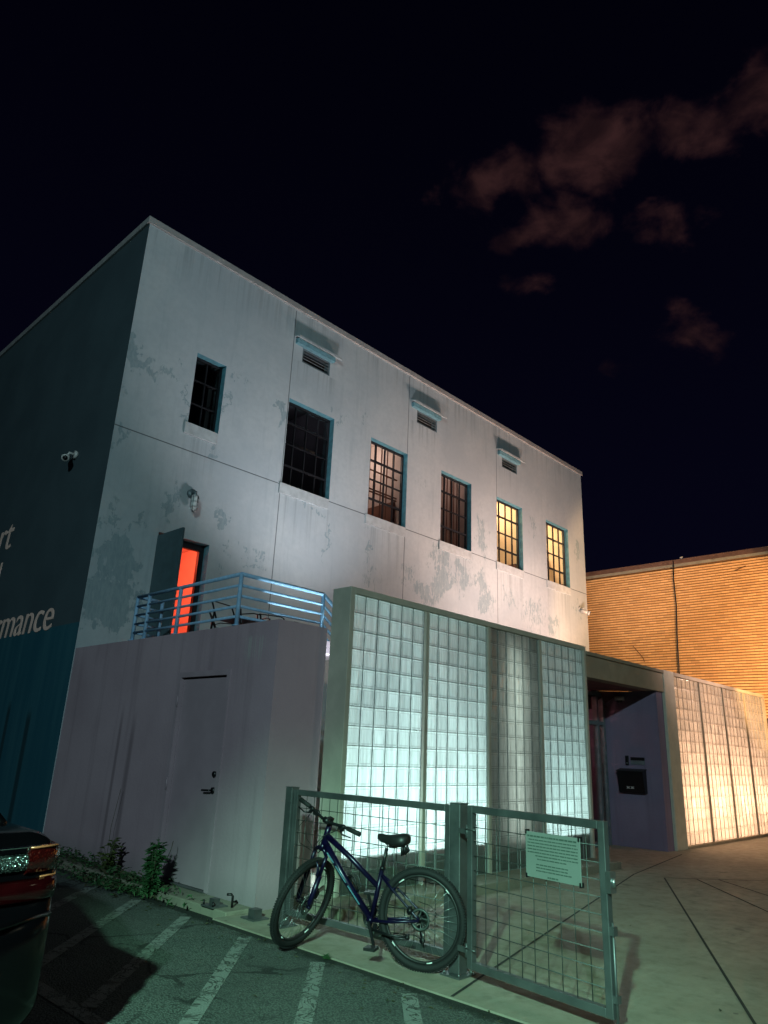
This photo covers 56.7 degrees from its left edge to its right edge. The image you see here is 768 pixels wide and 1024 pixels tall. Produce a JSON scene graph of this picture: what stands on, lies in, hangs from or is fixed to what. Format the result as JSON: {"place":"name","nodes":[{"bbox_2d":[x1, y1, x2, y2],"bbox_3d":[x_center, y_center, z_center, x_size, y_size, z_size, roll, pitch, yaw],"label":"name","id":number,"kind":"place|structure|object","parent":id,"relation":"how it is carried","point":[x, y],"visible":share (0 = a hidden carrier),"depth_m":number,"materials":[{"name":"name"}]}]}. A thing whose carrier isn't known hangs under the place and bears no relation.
{"place":"outdoors","nodes":[
{"label":"outdoors","id":0,"kind":"place"},
{"bbox_2d":[145,896,212,918],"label":"ground","id":1,"kind":"structure","parent":0,"point":[182,908],"depth_m":7.09,"materials":[{"name":"concrete"}]},
{"bbox_2d":[59,853,168,885],"bbox_3d":[-9.077,5.945,13.789,18.340,0.230,0.280,-15,-25,41],"label":"planting bed","id":2,"kind":"object","parent":1,"relation":"on","point":[99,868],"depth_m":9.03,"materials":[{"name":"soil"}]},
{"bbox_2d":[95,837,123,869],"bbox_3d":[-3.266,4.073,8.438,0.331,0.374,0.307,9,-19,-18],"label":"weed plant","id":3,"kind":"object","parent":2,"relation":"on","point":[110,858],"visible":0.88,"depth_m":8.43,"materials":[{"name":"green plant"}]},
{"bbox_2d":[57,857,250,917],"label":"planting bed","id":4,"kind":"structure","parent":1,"relation":"on","point":[178,899],"depth_m":7.27,"materials":[{"name":"concrete"}]},
{"bbox_2d":[141,839,168,895],"bbox_3d":[-2.440,3.756,7.548,0.291,0.557,0.283,-2,-19,14],"label":"weed plant","id":5,"kind":"object","parent":4,"relation":"on","point":[152,865],"visible":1,"depth_m":7.51,"materials":[{"name":"green plant"}]},
{"bbox_2d":[201,897,227,908],"bbox_3d":[-1.651,3.803,6.932,0.200,0.070,0.180,-15,-25,41],"label":"post stub","id":6,"kind":"object","parent":4,"relation":"on","point":[214,903],"visible":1,"depth_m":6.90,"materials":[{"name":"metal"}]},
{"bbox_2d":[227,893,233,907],"bbox_3d":[-1.496,3.771,6.905,0.071,0.127,0.027,7,-19,-14],"label":"pipe stub","id":7,"kind":"object","parent":4,"relation":"on","point":[232,898],"visible":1,"depth_m":6.91,"materials":[{"name":"black metal"}]},
{"bbox_2d":[22,868,522,1023],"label":"parking lot","id":8,"kind":"structure","parent":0,"point":[166,981],"depth_m":4.97,"materials":[{"name":"grey asphalt"}]},
{"bbox_2d":[0,813,59,1023],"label":"sedan car","id":9,"kind":"object","parent":8,"relation":"on","point":[29,858],"visible":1,"depth_m":3.33,"materials":[{"name":"paint"}]},
{"bbox_2d":[37,980,110,1023],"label":"painted line","id":10,"kind":"object","parent":8,"relation":"on","point":[70,1006],"depth_m":4.32,"materials":[{"name":"paint"}]},
{"bbox_2d":[50,885,97,910],"bbox_3d":[-3.167,3.740,6.699,0.110,0.001,2.454,3,-18,0],"label":"painted line","id":11,"kind":"object","parent":8,"relation":"on","point":[70,897],"visible":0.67,"depth_m":7.23,"materials":[{"name":"paint"}]},
{"bbox_2d":[41,899,140,966],"bbox_3d":[-2.495,3.565,6.087,0.110,0.001,2.454,3,-18,0],"label":"painted line","id":12,"kind":"object","parent":8,"relation":"on","point":[49,956],"visible":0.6,"depth_m":5.93,"materials":[{"name":"paint"}]},
{"bbox_2d":[81,916,190,1007],"bbox_3d":[-1.823,3.390,5.476,0.110,0.001,2.454,3,-18,0],"label":"painted line","id":13,"kind":"object","parent":8,"relation":"on","point":[99,996],"visible":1,"depth_m":5.12,"materials":[{"name":"paint"}]},
{"bbox_2d":[179,937,251,1023],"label":"painted line","id":14,"kind":"object","parent":8,"relation":"on","point":[196,1011],"visible":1,"depth_m":4.81,"materials":[{"name":"paint"}]},
{"bbox_2d":[294,962,324,1023],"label":"painted line","id":15,"kind":"object","parent":8,"relation":"on","point":[307,1004],"visible":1,"depth_m":4.69,"materials":[{"name":"paint"}]},
{"bbox_2d":[320,953,330,959],"bbox_3d":[-0.439,3.440,5.511,0.113,0.041,0.108,-15,-25,41],"label":"grass tuft","id":16,"kind":"object","parent":8,"relation":"on","point":[324,956],"visible":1,"depth_m":5.50,"materials":[{"name":"green plant"}]},
{"bbox_2d":[401,993,422,1023],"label":"painted line","id":17,"kind":"object","parent":8,"relation":"on","point":[411,1009],"visible":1,"depth_m":4.51,"materials":[{"name":"paint"}]},
{"bbox_2d":[0,0,767,572],"label":"sky","id":18,"kind":"structure","parent":0,"point":[552,215],"materials":[{"name":"black"}]},
{"bbox_2d":[162,830,767,1023],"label":"plaza","id":19,"kind":"structure","parent":0,"point":[691,943],"depth_m":6.23,"materials":[{"name":"concrete"}]},
{"bbox_2d":[43,619,329,909],"bbox_3d":[-2.409,3.257,9.680,5.087,2.870,1.959,-15,-25,41],"label":"lilac annex","id":20,"kind":"object","parent":19,"relation":"on","point":[200,749],"visible":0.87,"depth_m":8.27,"materials":[{"name":"paint"}]},
{"bbox_2d":[158,677,226,889],"bbox_3d":[-2.204,3.049,8.200,0.998,2.225,0.119,-15,-25,41],"label":"door","id":21,"kind":"structure","parent":20,"relation":"in","point":[188,824],"depth_m":8.20,"materials":[{"name":"purple paint"}]},
{"bbox_2d":[209,612,229,628],"bbox_3d":[-2.315,1.736,10.457,0.568,0.513,0.466,5,-19,-7],"label":"patio chair","id":22,"kind":"object","parent":20,"relation":"on","point":[214,624],"visible":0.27,"depth_m":10.28,"materials":[{"name":"black metal"}]},
{"bbox_2d":[128,572,332,640],"bbox_3d":[-1.763,2.019,10.149,2.690,1.486,2.800,-15,-25,41],"label":"balcony railing","id":23,"kind":"object","parent":20,"relation":"on","point":[148,598],"visible":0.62,"depth_m":9.27,"materials":[{"name":"blue metal"}]},
{"bbox_2d":[211,601,261,628],"bbox_3d":[-2.003,1.467,9.607,0.568,0.513,0.466,-7,-21,25],"label":"patio chair","id":24,"kind":"object","parent":20,"relation":"on","point":[241,621],"visible":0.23,"depth_m":9.56,"materials":[{"name":"black metal"}]},
{"bbox_2d":[257,614,294,621],"bbox_3d":[-1.551,1.705,10.264,0.466,0.513,0.568,13,-21,-30],"label":"patio chair","id":25,"kind":"object","parent":20,"relation":"on","point":[270,615],"visible":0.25,"depth_m":10.53,"materials":[{"name":"black metal"}]},
{"bbox_2d":[240,907,268,921],"bbox_3d":[-1.206,3.754,6.648,0.200,0.085,0.180,-15,-25,41],"label":"post stub","id":26,"kind":"object","parent":19,"relation":"on","point":[254,914],"visible":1,"depth_m":6.62,"materials":[{"name":"metal"}]},
{"bbox_2d":[267,786,299,928],"bbox_3d":[-0.895,3.180,6.609,0.180,1.173,0.200,-15,-25,41],"label":"fence post","id":27,"kind":"object","parent":19,"relation":"on","point":[286,839],"visible":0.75,"depth_m":6.59,"materials":[{"name":"metal"}]},
{"bbox_2d":[285,789,449,956],"bbox_3d":[-0.169,2.974,6.022,1.874,1.055,0.050,-13,-24,39],"label":"fence","id":28,"kind":"object","parent":27,"relation":"attached to","point":[331,922],"visible":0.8,"depth_m":5.96,"materials":[{"name":"metal"}]},
{"bbox_2d":[0,216,588,832],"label":"white building","id":29,"kind":"structure","parent":19,"relation":"on","point":[152,370],"depth_m":14.75,"materials":[{"name":"paint"}]},
{"bbox_2d":[61,451,78,460],"bbox_3d":[-5.783,-1.025,13.111,0.249,0.306,0.342,8,-19,-15],"label":"security camera","id":30,"kind":"object","parent":29,"relation":"attached to","point":[67,456],"visible":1,"depth_m":13.14,"materials":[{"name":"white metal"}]},
{"bbox_2d":[146,527,184,637],"bbox_3d":[-3.703,1.302,12.028,0.830,2.015,0.118,-15,-25,41],"label":"door","id":31,"kind":"structure","parent":29,"relation":"in","point":[168,552],"depth_m":12.01,"materials":[{"name":"metal"}]},
{"bbox_2d":[187,489,198,512],"bbox_3d":[-3.516,-0.211,13.131,0.236,0.484,0.180,-15,-25,41],"label":"wall lamp","id":32,"kind":"object","parent":29,"relation":"attached to","point":[192,495],"visible":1,"depth_m":13.07,"materials":[{"name":"white paint"}]},
{"bbox_2d":[183,357,222,444],"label":"window","id":33,"kind":"structure","parent":29,"relation":"in","point":[191,429],"depth_m":13.99,"materials":[{"name":"teal glass"}]},
{"bbox_2d":[278,402,329,508],"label":"window","id":34,"kind":"structure","parent":29,"relation":"in","point":[285,489],"depth_m":15.73,"materials":[{"name":"teal metal"}]},
{"bbox_2d":[365,441,404,536],"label":"window","id":35,"kind":"structure","parent":29,"relation":"in","point":[372,520],"depth_m":17.49,"materials":[{"name":"teal glass"}]},
{"bbox_2d":[438,473,471,559],"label":"window","id":36,"kind":"structure","parent":29,"relation":"in","point":[442,545],"depth_m":19.33,"materials":[{"name":"teal glass"}]},
{"bbox_2d":[496,500,523,578],"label":"window","id":37,"kind":"structure","parent":29,"relation":"in","point":[505,568],"depth_m":21.11,"materials":[{"name":"teal glass"}]},
{"bbox_2d":[546,522,570,594],"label":"window","id":38,"kind":"structure","parent":29,"relation":"in","point":[552,585],"depth_m":22.98,"materials":[{"name":"teal metal"}]},
{"bbox_2d":[578,607,590,614],"bbox_3d":[6.516,3.210,23.088,0.371,0.306,0.183,-10,-22,33],"label":"security camera","id":39,"kind":"object","parent":29,"relation":"attached to","point":[582,610],"visible":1,"depth_m":23.04,"materials":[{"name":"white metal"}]},
{"bbox_2d":[269,797,466,972],"bbox_3d":[-0.082,2.891,5.574,1.512,1.138,0.700,-5,-18,22],"label":"bicycle","id":40,"kind":"object","parent":19,"relation":"on","point":[421,917],"visible":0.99,"depth_m":5.51,"materials":[{"name":"metal"}]},
{"bbox_2d":[57,845,721,1022],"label":"leaf litter","id":41,"kind":"object","parent":19,"relation":"on","point":[111,882],"visible":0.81,"depth_m":7.86,"materials":[{"name":"plant"}]},
{"bbox_2d":[293,858,620,920],"bbox_3d":[1.146,4.752,9.021,1.140,0.310,5.810,-15,-25,41],"label":"step","id":42,"kind":"object","parent":19,"relation":"on","point":[492,880],"visible":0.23,"depth_m":7.79,"materials":[{"name":"concrete"}]},
{"bbox_2d":[315,586,595,897],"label":"glass block wall","id":43,"kind":"structure","parent":42,"relation":"on","point":[426,703],"depth_m":9.04,"materials":[{"name":"glass"}]},
{"bbox_2d":[440,802,475,979],"bbox_3d":[0.565,2.841,5.405,0.180,1.173,0.200,-15,-25,41],"label":"fence post","id":44,"kind":"object","parent":19,"relation":"on","point":[457,970],"visible":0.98,"depth_m":5.40,"materials":[{"name":"metal"}]},
{"bbox_2d":[457,805,621,1023],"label":"gate","id":45,"kind":"structure","parent":19,"relation":"on","point":[610,1008],"depth_m":4.62,"materials":[{"name":"metal"}]},
{"bbox_2d":[525,829,583,887],"bbox_3d":[1.122,2.287,4.712,0.038,0.300,0.448,17,-23,-36],"label":"notice sign","id":46,"kind":"object","parent":45,"relation":"attached to","point":[552,857],"visible":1,"depth_m":4.69,"materials":[{"name":"white metal"}]},
{"bbox_2d":[586,651,674,851],"bbox_3d":[3.063,4.613,13.657,3.650,3.260,3.076,-15,-25,41],"label":"entrance porch","id":47,"kind":"object","parent":19,"relation":"on","point":[632,724],"visible":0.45,"depth_m":13.60,"materials":[{"name":"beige paint"}]},
{"bbox_2d":[614,696,623,702],"bbox_3d":[4.654,3.715,14.066,0.190,0.120,0.187,-15,-25,41],"label":"dome camera","id":48,"kind":"object","parent":47,"relation":"attached to","point":[619,699],"visible":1,"depth_m":14.01,"materials":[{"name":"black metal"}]},
{"bbox_2d":[625,756,628,764],"bbox_3d":[4.698,4.800,13.747,0.065,0.175,0.037,-15,-25,41],"label":"intercom","id":49,"kind":"object","parent":47,"relation":"attached to","point":[627,760],"visible":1,"depth_m":13.74,"materials":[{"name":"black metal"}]},
{"bbox_2d":[616,768,647,793],"bbox_3d":[4.714,5.104,13.514,0.530,0.434,0.207,-15,-25,41],"label":"mailbox","id":50,"kind":"object","parent":47,"relation":"attached to","point":[632,780],"visible":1,"depth_m":13.46,"materials":[{"name":"black metal"}]},
{"bbox_2d":[630,757,644,764],"bbox_3d":[4.855,4.765,13.615,0.270,0.130,0.020,-15,-25,41],"label":"door plate","id":51,"kind":"object","parent":47,"relation":"attached to","point":[641,761],"depth_m":13.60,"materials":[{"name":"black metal"}]},
{"bbox_2d":[662,670,767,850],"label":"glass block wall","id":52,"kind":"structure","parent":19,"relation":"on","point":[716,734],"depth_m":15.14,"materials":[{"name":"glass"}]},
{"bbox_2d":[586,546,767,724],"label":"brick building","id":53,"kind":"structure","parent":0,"point":[704,617],"depth_m":21.74,"materials":[{"name":"brick"}]}
]}

